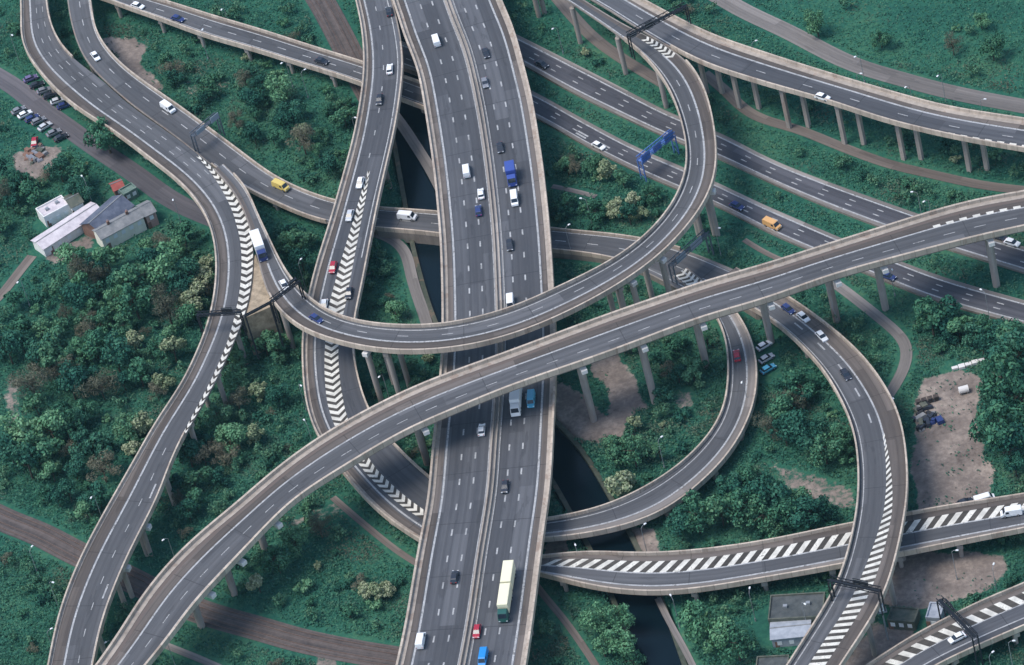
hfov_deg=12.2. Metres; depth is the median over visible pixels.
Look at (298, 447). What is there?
shrub
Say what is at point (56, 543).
railway track
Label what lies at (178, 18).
car
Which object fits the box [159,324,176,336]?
tree
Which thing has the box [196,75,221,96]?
tree
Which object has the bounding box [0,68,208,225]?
road
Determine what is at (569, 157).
tree
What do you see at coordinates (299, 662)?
shrub
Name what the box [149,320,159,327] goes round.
shrub
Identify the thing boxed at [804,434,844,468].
tree
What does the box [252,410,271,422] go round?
shrub
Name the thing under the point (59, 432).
tree
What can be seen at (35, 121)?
car
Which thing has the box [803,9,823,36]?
tree
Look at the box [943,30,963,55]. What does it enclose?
tree
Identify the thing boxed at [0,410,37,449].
tree
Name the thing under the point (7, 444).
tree
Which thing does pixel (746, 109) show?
path
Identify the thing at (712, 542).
shrub
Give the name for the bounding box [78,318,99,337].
tree
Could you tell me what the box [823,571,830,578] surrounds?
shrub
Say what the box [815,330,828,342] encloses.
car
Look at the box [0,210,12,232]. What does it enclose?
tree
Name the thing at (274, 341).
tree
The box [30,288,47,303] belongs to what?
shrub
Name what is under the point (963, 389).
storage tank
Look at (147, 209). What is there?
cottage
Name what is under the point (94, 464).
tree
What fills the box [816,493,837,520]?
tree
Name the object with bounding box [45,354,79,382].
tree
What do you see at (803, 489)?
tree
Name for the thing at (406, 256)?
path
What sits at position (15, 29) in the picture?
shrub
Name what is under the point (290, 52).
side road viaduct
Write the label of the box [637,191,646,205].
tree
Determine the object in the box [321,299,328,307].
car
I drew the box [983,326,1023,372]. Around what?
tree
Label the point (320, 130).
tree
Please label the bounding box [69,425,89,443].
tree
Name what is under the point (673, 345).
tree
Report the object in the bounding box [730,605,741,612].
shrub
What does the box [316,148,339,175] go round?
tree
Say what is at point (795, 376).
tree
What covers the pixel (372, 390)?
shrub
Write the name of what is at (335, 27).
railway track
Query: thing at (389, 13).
car
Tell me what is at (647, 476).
shrub
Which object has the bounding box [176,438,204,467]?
tree
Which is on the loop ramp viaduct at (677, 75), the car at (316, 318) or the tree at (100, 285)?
the car at (316, 318)
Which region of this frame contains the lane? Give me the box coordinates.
[710,0,1023,112]
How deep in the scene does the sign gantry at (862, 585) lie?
1103.21 m
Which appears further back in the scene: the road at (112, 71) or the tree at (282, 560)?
the road at (112, 71)
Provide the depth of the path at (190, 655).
1159.99 m
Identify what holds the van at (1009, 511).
on the hatched ramp viaduct at (763, 562)
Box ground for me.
[0,0,1023,664]
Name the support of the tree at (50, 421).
on the ground
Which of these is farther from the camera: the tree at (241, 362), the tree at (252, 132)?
the tree at (252, 132)
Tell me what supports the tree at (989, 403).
on the ground
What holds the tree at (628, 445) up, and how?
on the ground
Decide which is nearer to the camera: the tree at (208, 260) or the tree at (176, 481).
the tree at (176, 481)
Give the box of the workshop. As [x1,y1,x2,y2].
[35,195,71,227]
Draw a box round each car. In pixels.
[11,106,25,115]
[17,109,32,119]
[23,74,37,82]
[24,113,39,122]
[29,81,44,89]
[30,116,45,125]
[31,136,38,146]
[36,86,50,94]
[37,121,52,131]
[42,91,57,99]
[46,128,61,137]
[50,97,64,105]
[53,133,68,142]
[56,102,70,109]
[90,51,100,60]
[130,1,144,9]
[170,14,184,22]
[278,279,288,290]
[308,313,323,323]
[314,56,328,65]
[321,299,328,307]
[328,261,337,273]
[345,209,353,220]
[345,287,352,298]
[356,177,364,188]
[376,93,382,104]
[385,6,392,16]
[386,63,392,74]
[450,570,458,583]
[472,624,481,638]
[475,205,481,216]
[477,188,484,199]
[478,423,485,436]
[481,47,489,58]
[481,77,488,88]
[496,141,503,153]
[501,480,508,493]
[506,238,513,250]
[534,59,548,68]
[591,140,605,150]
[729,200,744,210]
[733,349,740,361]
[755,340,772,351]
[758,352,774,364]
[759,363,776,374]
[780,303,795,314]
[796,311,810,322]
[814,92,830,101]
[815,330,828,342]
[839,368,851,380]
[883,272,896,281]
[947,631,966,643]
[955,497,972,502]
[993,236,1007,241]
[1003,237,1020,247]
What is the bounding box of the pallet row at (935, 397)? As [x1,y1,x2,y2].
[915,393,938,405]
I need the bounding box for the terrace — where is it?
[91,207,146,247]
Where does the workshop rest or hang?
on the ground
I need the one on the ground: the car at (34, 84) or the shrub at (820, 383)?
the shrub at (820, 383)
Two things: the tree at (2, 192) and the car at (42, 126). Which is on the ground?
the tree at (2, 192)
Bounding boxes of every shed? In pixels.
[30,202,98,256]
[769,620,810,647]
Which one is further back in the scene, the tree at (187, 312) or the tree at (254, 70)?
the tree at (254, 70)
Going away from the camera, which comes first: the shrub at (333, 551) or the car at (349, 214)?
the shrub at (333, 551)
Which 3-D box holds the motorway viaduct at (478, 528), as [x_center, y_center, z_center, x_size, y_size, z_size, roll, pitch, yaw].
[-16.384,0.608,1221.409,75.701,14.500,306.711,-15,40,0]
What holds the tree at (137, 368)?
on the ground
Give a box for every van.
[159,99,175,113]
[271,178,289,191]
[396,210,416,221]
[415,632,425,648]
[431,33,440,46]
[462,163,470,177]
[478,646,488,664]
[506,292,514,306]
[510,189,518,206]
[526,389,535,407]
[762,216,781,230]
[973,492,994,499]
[1000,504,1021,518]
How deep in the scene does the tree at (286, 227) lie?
1268.20 m
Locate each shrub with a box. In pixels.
[0,125,8,131]
[0,551,12,566]
[6,22,15,29]
[9,23,20,35]
[15,608,26,617]
[20,554,30,565]
[26,641,38,653]
[29,303,39,313]
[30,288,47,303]
[33,566,43,573]
[36,589,54,605]
[58,400,69,409]
[60,25,72,35]
[73,324,83,335]
[82,479,90,488]
[88,514,99,525]
[101,413,110,422]
[118,394,128,402]
[138,326,151,336]
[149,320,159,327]
[158,504,167,509]
[176,527,193,539]
[185,104,201,113]
[190,36,197,41]
[205,281,214,296]
[207,73,216,80]
[232,452,244,464]
[233,555,248,568]
[240,53,248,59]
[245,451,254,458]
[252,53,262,58]
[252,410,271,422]
[254,470,264,479]
[260,452,278,469]
[261,59,272,66]
[265,406,275,414]
[267,658,284,664]
[270,68,284,78]
[276,18,288,26]
[281,174,291,180]
[285,31,300,38]
[289,445,302,453]
[292,578,312,592]
[293,658,301,664]
[297,169,317,180]
[299,502,310,511]
[300,33,314,41]
[301,516,316,533]
[305,597,313,605]
[306,159,314,168]
[314,560,321,569]
[317,85,331,92]
[330,548,339,554]
[332,104,340,110]
[333,580,349,591]
[335,99,342,104]
[335,149,346,157]
[339,602,358,617]
[351,572,365,590]
[360,381,367,389]
[365,599,381,609]
[369,383,384,396]
[390,575,405,588]
[408,447,419,457]
[421,354,434,361]
[422,466,429,472]
[426,438,432,445]
[548,656,560,664]
[549,206,562,218]
[581,47,588,55]
[586,223,599,229]
[592,58,604,65]
[639,472,652,479]
[651,208,659,215]
[659,515,667,520]
[666,336,689,348]
[672,406,690,423]
[676,440,687,453]
[677,3,693,15]
[705,537,717,546]
[708,243,717,251]
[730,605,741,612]
[753,451,762,459]
[753,530,763,540]
[797,291,804,298]
[800,100,816,111]
[813,377,829,389]
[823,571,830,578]
[825,520,837,526]
[827,409,837,416]
[833,156,842,166]
[837,446,856,463]
[856,168,868,180]
[900,177,912,188]
[903,134,914,149]
[932,345,944,352]
[939,138,952,154]
[946,189,955,197]
[948,155,961,162]
[951,23,960,30]
[959,655,967,662]
[969,593,987,602]
[980,651,992,659]
[987,148,1002,160]
[997,536,1005,544]
[1003,572,1019,587]
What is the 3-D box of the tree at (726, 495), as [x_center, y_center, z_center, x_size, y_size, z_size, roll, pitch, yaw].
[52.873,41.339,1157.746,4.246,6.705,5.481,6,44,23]
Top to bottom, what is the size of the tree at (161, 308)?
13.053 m
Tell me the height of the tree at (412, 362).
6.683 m
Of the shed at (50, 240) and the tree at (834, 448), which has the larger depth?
the shed at (50, 240)
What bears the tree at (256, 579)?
on the ground
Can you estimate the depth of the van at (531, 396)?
1184.15 m
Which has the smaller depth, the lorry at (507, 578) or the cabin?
the lorry at (507, 578)
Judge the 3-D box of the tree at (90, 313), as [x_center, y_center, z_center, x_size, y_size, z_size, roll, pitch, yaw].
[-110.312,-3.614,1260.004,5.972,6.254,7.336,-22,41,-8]
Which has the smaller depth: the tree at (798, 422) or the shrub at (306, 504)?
the tree at (798, 422)
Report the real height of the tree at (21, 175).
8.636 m
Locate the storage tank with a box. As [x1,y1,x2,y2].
[958,385,968,394]
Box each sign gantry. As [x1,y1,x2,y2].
[189,112,224,152]
[196,307,247,335]
[244,301,283,358]
[269,277,305,322]
[626,2,691,59]
[636,129,679,181]
[667,229,713,284]
[827,575,885,615]
[936,595,983,664]
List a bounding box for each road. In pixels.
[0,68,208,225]
[67,0,732,290]
[402,41,1023,322]
[516,34,1023,273]
[544,268,757,541]
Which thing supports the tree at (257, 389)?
on the ground
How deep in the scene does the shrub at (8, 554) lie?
1197.67 m
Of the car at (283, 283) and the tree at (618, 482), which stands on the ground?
the tree at (618, 482)
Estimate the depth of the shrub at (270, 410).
1219.73 m
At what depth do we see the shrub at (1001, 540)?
1131.16 m
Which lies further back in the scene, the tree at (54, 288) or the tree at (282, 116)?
the tree at (282, 116)
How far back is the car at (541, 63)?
1304.72 m
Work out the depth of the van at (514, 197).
1244.17 m
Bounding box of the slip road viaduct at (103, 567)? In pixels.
[20,0,253,664]
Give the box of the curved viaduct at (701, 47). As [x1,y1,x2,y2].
[591,0,1023,172]
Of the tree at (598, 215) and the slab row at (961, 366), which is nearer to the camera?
the slab row at (961, 366)
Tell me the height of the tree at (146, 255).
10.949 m
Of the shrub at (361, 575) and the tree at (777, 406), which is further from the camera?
the tree at (777, 406)
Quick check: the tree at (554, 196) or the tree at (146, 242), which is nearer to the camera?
the tree at (554, 196)
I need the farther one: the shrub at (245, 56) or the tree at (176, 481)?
the shrub at (245, 56)
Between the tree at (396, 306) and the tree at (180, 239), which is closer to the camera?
the tree at (396, 306)
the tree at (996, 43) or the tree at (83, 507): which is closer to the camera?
the tree at (83, 507)
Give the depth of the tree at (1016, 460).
1144.44 m
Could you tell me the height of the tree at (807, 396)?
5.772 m
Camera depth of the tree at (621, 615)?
1131.88 m
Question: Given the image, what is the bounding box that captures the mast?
[878,603,888,639]
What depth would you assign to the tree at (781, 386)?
1183.23 m
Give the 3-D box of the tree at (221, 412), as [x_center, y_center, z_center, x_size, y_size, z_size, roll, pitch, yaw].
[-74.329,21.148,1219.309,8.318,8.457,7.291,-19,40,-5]
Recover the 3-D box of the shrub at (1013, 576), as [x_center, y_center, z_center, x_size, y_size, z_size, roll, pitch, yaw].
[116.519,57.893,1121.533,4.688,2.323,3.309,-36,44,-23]
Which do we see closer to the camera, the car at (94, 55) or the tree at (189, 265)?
the tree at (189, 265)
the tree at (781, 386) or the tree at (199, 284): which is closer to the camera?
the tree at (781, 386)
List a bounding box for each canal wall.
[393,138,639,664]
[555,417,686,664]
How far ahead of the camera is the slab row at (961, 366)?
1181.28 m
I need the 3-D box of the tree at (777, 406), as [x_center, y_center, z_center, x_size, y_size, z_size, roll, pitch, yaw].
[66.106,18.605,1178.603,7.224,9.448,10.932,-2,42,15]
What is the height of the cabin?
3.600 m
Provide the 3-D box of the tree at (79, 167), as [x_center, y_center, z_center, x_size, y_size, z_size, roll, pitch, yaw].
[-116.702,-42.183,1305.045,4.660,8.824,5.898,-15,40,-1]
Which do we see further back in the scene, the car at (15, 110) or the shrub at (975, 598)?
the car at (15, 110)
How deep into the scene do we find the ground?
1226.72 m
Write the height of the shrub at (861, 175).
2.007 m
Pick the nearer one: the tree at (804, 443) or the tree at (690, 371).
the tree at (804, 443)
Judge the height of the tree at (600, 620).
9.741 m
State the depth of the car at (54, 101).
1337.68 m
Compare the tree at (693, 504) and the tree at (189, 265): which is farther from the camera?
the tree at (189, 265)
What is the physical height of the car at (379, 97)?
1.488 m
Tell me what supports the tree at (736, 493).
on the ground
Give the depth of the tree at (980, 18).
1277.32 m
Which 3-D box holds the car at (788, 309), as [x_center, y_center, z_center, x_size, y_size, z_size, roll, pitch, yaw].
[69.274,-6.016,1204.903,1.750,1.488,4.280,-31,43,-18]
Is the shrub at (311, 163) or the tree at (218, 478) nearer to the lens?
the tree at (218, 478)
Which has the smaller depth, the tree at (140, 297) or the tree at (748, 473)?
the tree at (748, 473)
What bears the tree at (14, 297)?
on the ground
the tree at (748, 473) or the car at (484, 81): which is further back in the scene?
the car at (484, 81)
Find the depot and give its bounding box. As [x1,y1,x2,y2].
[768,592,826,625]
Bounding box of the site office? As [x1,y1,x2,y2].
[925,602,945,626]
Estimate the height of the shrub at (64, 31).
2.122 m
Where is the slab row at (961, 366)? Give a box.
[951,358,983,370]
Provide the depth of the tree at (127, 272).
1260.54 m
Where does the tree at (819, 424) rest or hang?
on the ground
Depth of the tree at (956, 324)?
1185.95 m
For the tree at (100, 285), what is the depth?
1267.36 m
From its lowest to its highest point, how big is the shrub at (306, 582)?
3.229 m
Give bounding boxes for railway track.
[0,504,398,664]
[305,0,362,100]
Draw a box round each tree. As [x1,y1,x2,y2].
[0,157,6,175]
[0,175,7,182]
[0,178,9,204]
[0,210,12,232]
[0,329,25,364]
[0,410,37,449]
[0,430,32,463]
[1,176,21,202]
[2,192,18,211]
[3,290,23,312]
[5,313,30,332]
[5,362,52,397]
[7,328,31,353]
[8,170,30,191]
[9,442,40,478]
[16,430,61,467]
[18,179,44,204]
[21,393,50,415]
[23,330,62,366]
[25,356,56,380]
[28,409,69,453]
[30,316,68,337]
[33,485,50,503]
[34,340,64,373]
[38,167,53,181]
[39,459,58,481]
[40,323,68,355]
[43,155,69,181]
[44,485,68,506]
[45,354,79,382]
[47,278,64,301]
[49,403,83,438]
[53,242,86,266]
[53,478,77,505]
[55,359,88,399]
[57,303,72,321]
[58,279,100,309]
[58,439,81,456]
[61,151,76,168]
[61,347,85,365]
[62,173,85,194]
[62,452,87,479]
[64,162,75,177]
[66,252,93,279]
[67,249,85,271]
[68,432,104,455]
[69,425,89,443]
[70,270,89,287]
[70,336,93,360]
[70,406,94,425]
[72,399,97,415]
[73,179,95,201]
[73,367,120,400]
[73,499,92,521]
[74,161,90,180]
[76,493,104,514]
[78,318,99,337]
[79,308,97,321]
[79,364,100,385]
[80,295,104,315]
[80,327,104,359]
[82,256,103,275]
[83,116,123,153]
[84,312,112,332]
[85,449,123,482]
[86,263,111,282]
[86,480,107,510]
[90,280,104,298]
[91,245,126,272]
[93,304,117,323]
[93,432,116,453]
[94,446,117,471]
[98,331,121,346]
[99,329,134,371]
[102,284,131,311]
[105,268,131,291]
[111,262,158,291]
[111,283,155,321]
[112,312,133,335]
[112,369,135,389]
[112,410,141,442]
[112,412,130,429]
[121,440,140,455]
[125,329,143,348]
[128,356,151,386]
[130,410,153,435]
[134,245,175,273]
[137,237,153,247]
[144,360,153,374]
[145,241,187,284]
[147,334,171,357]
[147,381,166,399]
[148,282,182,324]
[150,373,176,391]
[151,231,170,249]
[155,59,184,73]
[157,52,175,64]
[158,335,186,362]
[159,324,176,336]
[163,69,185,85]
[164,254,200,285]
[165,235,185,256]
[166,270,189,297]
[169,472,183,491]
[170,220,194,245]
[171,301,198,326]
[171,488,186,505]
[171,497,198,521]
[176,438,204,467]
[178,285,202,310]
[178,465,211,491]
[183,429,204,442]
[185,487,204,511]
[188,278,208,296]
[191,75,211,89]
[191,265,212,280]
[191,445,216,465]
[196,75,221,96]
[196,90,211,105]
[198,253,213,269]
[202,432,216,449]
[203,402,233,428]
[207,438,240,465]
[211,465,228,486]
[214,422,245,456]
[222,364,249,391]
[223,386,250,412]
[226,110,242,127]
[228,343,240,361]
[230,349,245,366]
[232,68,251,86]
[237,86,267,107]
[240,323,251,343]
[243,121,260,139]
[245,573,262,592]
[246,64,260,82]
[246,127,260,144]
[246,423,265,444]
[247,105,261,120]
[247,381,266,402]
[249,73,267,91]
[250,329,275,356]
[260,93,270,105]
[260,544,294,574]
[263,74,291,102]
[265,332,286,358]
[265,381,292,406]
[267,131,279,147]
[269,230,280,239]
[271,106,303,132]
[271,235,284,252]
[275,333,290,344]
[277,231,297,252]
[279,99,306,113]
[279,222,306,241]
[280,526,307,557]
[284,247,311,277]
[285,122,315,154]
[286,228,309,249]
[293,122,310,139]
[308,511,332,537]
[309,142,321,157]
[312,126,329,139]
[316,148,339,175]
[320,101,332,115]
[328,106,357,126]
[341,96,352,108]
[357,581,372,599]
[366,263,376,276]
[368,581,384,600]
[369,237,380,258]
[372,352,395,380]
[376,580,396,597]
[377,295,390,306]
[385,299,405,322]
[394,357,418,376]
[547,192,559,202]
[552,156,568,171]
[552,192,577,209]
[557,158,572,174]
[557,205,574,218]
[566,153,575,160]
[568,159,581,174]
[578,601,610,632]
[580,153,602,175]
[584,198,605,222]
[591,629,619,656]
[596,201,611,217]
[597,158,616,180]
[601,434,631,451]
[604,444,620,467]
[604,470,636,495]
[605,196,624,218]
[606,602,635,629]
[606,625,637,656]
[612,168,632,185]
[616,433,650,466]
[617,202,637,224]
[617,648,646,664]
[625,190,640,204]
[626,415,641,430]
[628,206,649,220]
[629,435,652,457]
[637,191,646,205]
[641,184,661,203]
[649,352,667,364]
[650,442,665,461]
[652,386,675,404]
[660,360,674,379]
[663,503,693,538]
[664,335,685,357]
[664,364,686,382]
[675,488,719,533]
[676,599,721,642]
[680,353,701,381]
[698,360,711,369]
[698,494,745,526]
[700,616,734,653]
[703,330,713,348]
[714,621,758,661]
[715,471,741,495]
[721,490,731,501]
[723,487,767,527]
[735,463,756,486]
[740,486,747,508]
[742,504,776,531]
[744,471,791,510]
[751,412,782,442]
[766,389,792,420]
[766,491,804,525]
[769,386,808,409]
[769,414,790,445]
[770,377,797,392]
[770,479,783,499]
[779,407,823,442]
[783,368,816,397]
[786,493,822,529]
[789,486,812,510]
[795,431,816,453]
[796,387,812,405]
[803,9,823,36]
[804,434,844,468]
[806,416,830,442]
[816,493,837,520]
[822,422,853,449]
[870,28,892,47]
[912,295,947,336]
[913,314,923,329]
[934,294,962,331]
[938,330,958,345]
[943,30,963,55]
[944,314,972,337]
[961,322,990,345]
[968,400,1023,453]
[970,335,992,358]
[972,12,991,28]
[975,313,992,332]
[976,344,1023,403]
[978,33,1005,59]
[979,394,1016,418]
[980,357,994,377]
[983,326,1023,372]
[985,316,1012,341]
[986,340,1002,353]
[986,419,1023,457]
[992,370,1023,418]
[995,318,1023,355]
[1002,451,1023,476]
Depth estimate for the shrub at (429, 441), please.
1198.86 m
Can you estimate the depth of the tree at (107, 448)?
1212.57 m
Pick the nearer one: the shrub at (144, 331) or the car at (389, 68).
the shrub at (144, 331)
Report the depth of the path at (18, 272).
1284.36 m
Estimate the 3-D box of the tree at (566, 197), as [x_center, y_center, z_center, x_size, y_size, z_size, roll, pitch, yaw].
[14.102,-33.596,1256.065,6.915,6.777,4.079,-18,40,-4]
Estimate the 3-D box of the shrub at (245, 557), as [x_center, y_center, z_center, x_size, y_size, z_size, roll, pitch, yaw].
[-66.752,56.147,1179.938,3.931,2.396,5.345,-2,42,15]
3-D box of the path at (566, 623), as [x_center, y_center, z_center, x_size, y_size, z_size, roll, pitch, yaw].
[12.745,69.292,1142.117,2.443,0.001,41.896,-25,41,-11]
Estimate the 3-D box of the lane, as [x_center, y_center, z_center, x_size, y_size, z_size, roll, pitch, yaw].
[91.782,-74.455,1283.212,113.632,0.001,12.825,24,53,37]
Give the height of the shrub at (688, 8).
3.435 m
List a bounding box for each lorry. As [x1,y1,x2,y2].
[249,228,268,261]
[497,560,515,621]
[504,160,517,186]
[509,388,522,416]
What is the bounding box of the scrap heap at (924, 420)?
[911,400,944,432]
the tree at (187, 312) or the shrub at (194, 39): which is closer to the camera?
the tree at (187, 312)
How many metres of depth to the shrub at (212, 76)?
1329.37 m
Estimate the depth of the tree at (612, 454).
1176.21 m
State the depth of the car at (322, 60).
1317.46 m
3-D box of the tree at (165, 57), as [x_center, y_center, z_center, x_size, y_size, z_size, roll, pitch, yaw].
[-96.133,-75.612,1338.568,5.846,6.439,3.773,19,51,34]
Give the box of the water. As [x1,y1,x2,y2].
[395,13,684,664]
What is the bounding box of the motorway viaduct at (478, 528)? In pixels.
[392,0,556,664]
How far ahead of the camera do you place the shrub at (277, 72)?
1325.68 m
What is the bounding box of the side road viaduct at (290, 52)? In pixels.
[102,0,424,113]
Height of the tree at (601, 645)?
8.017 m
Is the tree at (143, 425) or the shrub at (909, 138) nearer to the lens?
the tree at (143, 425)
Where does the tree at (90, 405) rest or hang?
on the ground
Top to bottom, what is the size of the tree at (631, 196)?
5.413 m
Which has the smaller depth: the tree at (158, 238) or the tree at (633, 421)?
the tree at (633, 421)
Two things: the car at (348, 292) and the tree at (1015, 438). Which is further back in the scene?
the car at (348, 292)
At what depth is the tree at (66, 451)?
1221.29 m
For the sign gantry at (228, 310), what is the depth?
1224.59 m
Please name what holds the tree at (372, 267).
on the ground
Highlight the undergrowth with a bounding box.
[0,0,1023,664]
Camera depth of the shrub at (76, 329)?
1258.40 m
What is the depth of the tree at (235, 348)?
1234.48 m
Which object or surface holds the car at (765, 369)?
on the ground
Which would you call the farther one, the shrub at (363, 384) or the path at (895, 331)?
the shrub at (363, 384)
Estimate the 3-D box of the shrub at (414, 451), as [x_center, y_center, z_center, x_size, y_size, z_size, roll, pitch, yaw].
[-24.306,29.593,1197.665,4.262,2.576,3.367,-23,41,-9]
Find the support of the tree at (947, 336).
on the ground
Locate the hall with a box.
[79,194,134,238]
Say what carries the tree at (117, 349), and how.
on the ground
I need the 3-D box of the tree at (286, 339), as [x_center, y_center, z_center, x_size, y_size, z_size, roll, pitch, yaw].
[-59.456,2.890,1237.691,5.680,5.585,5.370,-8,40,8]
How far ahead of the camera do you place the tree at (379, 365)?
1217.92 m
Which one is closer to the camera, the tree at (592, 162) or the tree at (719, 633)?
the tree at (719, 633)
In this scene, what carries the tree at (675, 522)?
on the ground
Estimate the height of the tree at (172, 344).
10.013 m
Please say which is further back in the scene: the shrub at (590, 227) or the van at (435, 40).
the van at (435, 40)
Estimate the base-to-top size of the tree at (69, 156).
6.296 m
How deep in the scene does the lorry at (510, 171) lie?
1250.20 m
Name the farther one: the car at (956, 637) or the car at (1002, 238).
the car at (1002, 238)
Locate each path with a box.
[0,255,35,300]
[165,643,220,664]
[330,496,415,564]
[373,232,431,323]
[538,584,598,664]
[551,184,596,197]
[705,71,1023,192]
[742,238,781,259]
[833,282,911,396]
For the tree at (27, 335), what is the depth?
1255.42 m
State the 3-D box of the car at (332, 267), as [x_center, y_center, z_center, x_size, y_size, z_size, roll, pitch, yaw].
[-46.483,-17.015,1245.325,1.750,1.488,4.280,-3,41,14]
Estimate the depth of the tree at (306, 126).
1298.43 m
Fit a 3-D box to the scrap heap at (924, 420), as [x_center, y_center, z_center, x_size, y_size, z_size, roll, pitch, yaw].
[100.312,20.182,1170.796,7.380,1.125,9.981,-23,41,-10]
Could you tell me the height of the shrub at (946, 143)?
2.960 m
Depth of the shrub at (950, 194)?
1229.63 m
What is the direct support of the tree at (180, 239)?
on the ground
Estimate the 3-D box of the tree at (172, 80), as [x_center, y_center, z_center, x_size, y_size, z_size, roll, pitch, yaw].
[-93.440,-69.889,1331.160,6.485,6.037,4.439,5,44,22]
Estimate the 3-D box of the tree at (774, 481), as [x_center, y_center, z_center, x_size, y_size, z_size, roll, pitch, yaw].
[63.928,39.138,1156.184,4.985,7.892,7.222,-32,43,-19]
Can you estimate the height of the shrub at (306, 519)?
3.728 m
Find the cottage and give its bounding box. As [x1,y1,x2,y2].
[136,200,158,228]
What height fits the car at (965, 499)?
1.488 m
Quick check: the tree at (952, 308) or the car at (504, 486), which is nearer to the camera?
the car at (504, 486)
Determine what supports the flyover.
on the ground
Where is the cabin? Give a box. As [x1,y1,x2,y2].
[118,182,138,200]
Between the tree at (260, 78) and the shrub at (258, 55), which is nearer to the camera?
the tree at (260, 78)
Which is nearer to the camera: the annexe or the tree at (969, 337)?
the tree at (969, 337)
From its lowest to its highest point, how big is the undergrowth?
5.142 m
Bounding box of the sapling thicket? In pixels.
[0,0,1023,659]
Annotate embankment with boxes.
[244,255,282,355]
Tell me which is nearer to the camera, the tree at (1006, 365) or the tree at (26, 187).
the tree at (1006, 365)
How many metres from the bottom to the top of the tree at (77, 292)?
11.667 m
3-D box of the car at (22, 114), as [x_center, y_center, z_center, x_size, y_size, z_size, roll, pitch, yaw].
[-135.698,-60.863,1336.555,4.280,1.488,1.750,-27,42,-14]
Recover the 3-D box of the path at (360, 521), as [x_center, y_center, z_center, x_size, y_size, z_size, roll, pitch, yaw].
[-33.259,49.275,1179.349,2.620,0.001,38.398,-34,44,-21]
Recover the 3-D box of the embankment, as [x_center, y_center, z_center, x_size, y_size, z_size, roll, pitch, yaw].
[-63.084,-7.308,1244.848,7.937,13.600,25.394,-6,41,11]
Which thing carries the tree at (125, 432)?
on the ground
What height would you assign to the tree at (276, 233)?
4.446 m
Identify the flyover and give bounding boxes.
[95,190,1023,664]
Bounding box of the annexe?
[63,193,83,212]
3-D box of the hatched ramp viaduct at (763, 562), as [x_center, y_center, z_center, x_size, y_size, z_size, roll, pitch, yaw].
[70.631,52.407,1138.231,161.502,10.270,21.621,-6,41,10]
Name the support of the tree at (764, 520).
on the ground
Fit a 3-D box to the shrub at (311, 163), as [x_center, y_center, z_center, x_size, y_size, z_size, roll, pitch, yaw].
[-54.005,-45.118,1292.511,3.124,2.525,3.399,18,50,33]
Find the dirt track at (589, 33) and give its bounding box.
[551,0,658,86]
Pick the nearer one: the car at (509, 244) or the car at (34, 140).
the car at (509, 244)
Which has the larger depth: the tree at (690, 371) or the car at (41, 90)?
the car at (41, 90)
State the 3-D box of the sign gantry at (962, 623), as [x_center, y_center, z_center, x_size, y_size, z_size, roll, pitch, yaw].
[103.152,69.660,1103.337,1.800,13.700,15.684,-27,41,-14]
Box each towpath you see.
[397,113,434,188]
[655,597,695,664]
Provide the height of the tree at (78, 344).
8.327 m
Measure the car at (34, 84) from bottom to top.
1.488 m
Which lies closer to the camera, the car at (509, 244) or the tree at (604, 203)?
the car at (509, 244)
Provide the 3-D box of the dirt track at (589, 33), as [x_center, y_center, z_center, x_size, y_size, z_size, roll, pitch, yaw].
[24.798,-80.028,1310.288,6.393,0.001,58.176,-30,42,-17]
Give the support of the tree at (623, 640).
on the ground
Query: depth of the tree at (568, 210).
1254.11 m
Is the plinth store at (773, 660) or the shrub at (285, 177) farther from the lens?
the shrub at (285, 177)
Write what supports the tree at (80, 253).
on the ground
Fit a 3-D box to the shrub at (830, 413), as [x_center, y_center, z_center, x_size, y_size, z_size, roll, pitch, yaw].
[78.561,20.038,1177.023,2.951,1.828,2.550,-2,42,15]
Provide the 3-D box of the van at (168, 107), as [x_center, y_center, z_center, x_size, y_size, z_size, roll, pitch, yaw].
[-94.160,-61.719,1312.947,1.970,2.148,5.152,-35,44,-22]
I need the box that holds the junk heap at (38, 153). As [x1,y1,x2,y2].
[23,143,48,163]
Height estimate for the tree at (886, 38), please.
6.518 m
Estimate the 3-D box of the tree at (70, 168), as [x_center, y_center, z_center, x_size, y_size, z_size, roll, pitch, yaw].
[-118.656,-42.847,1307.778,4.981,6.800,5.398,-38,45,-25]
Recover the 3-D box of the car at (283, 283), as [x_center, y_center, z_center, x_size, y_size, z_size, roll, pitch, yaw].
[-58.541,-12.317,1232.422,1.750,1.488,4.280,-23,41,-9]
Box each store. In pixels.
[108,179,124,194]
[756,654,789,664]
[887,606,920,630]
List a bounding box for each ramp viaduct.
[214,0,719,401]
[302,0,428,541]
[540,493,1023,600]
[727,267,908,664]
[865,582,1023,664]
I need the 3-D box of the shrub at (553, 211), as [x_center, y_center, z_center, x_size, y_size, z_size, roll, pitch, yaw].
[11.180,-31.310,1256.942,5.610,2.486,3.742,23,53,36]
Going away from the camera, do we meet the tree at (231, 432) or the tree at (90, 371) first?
the tree at (231, 432)
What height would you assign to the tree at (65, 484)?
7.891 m
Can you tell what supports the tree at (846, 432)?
on the ground
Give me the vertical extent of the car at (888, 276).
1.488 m
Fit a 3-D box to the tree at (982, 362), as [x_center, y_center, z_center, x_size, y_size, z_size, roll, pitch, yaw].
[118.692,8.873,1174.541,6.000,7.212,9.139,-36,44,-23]
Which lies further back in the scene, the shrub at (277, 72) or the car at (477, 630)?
the shrub at (277, 72)
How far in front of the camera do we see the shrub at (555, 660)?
1131.02 m

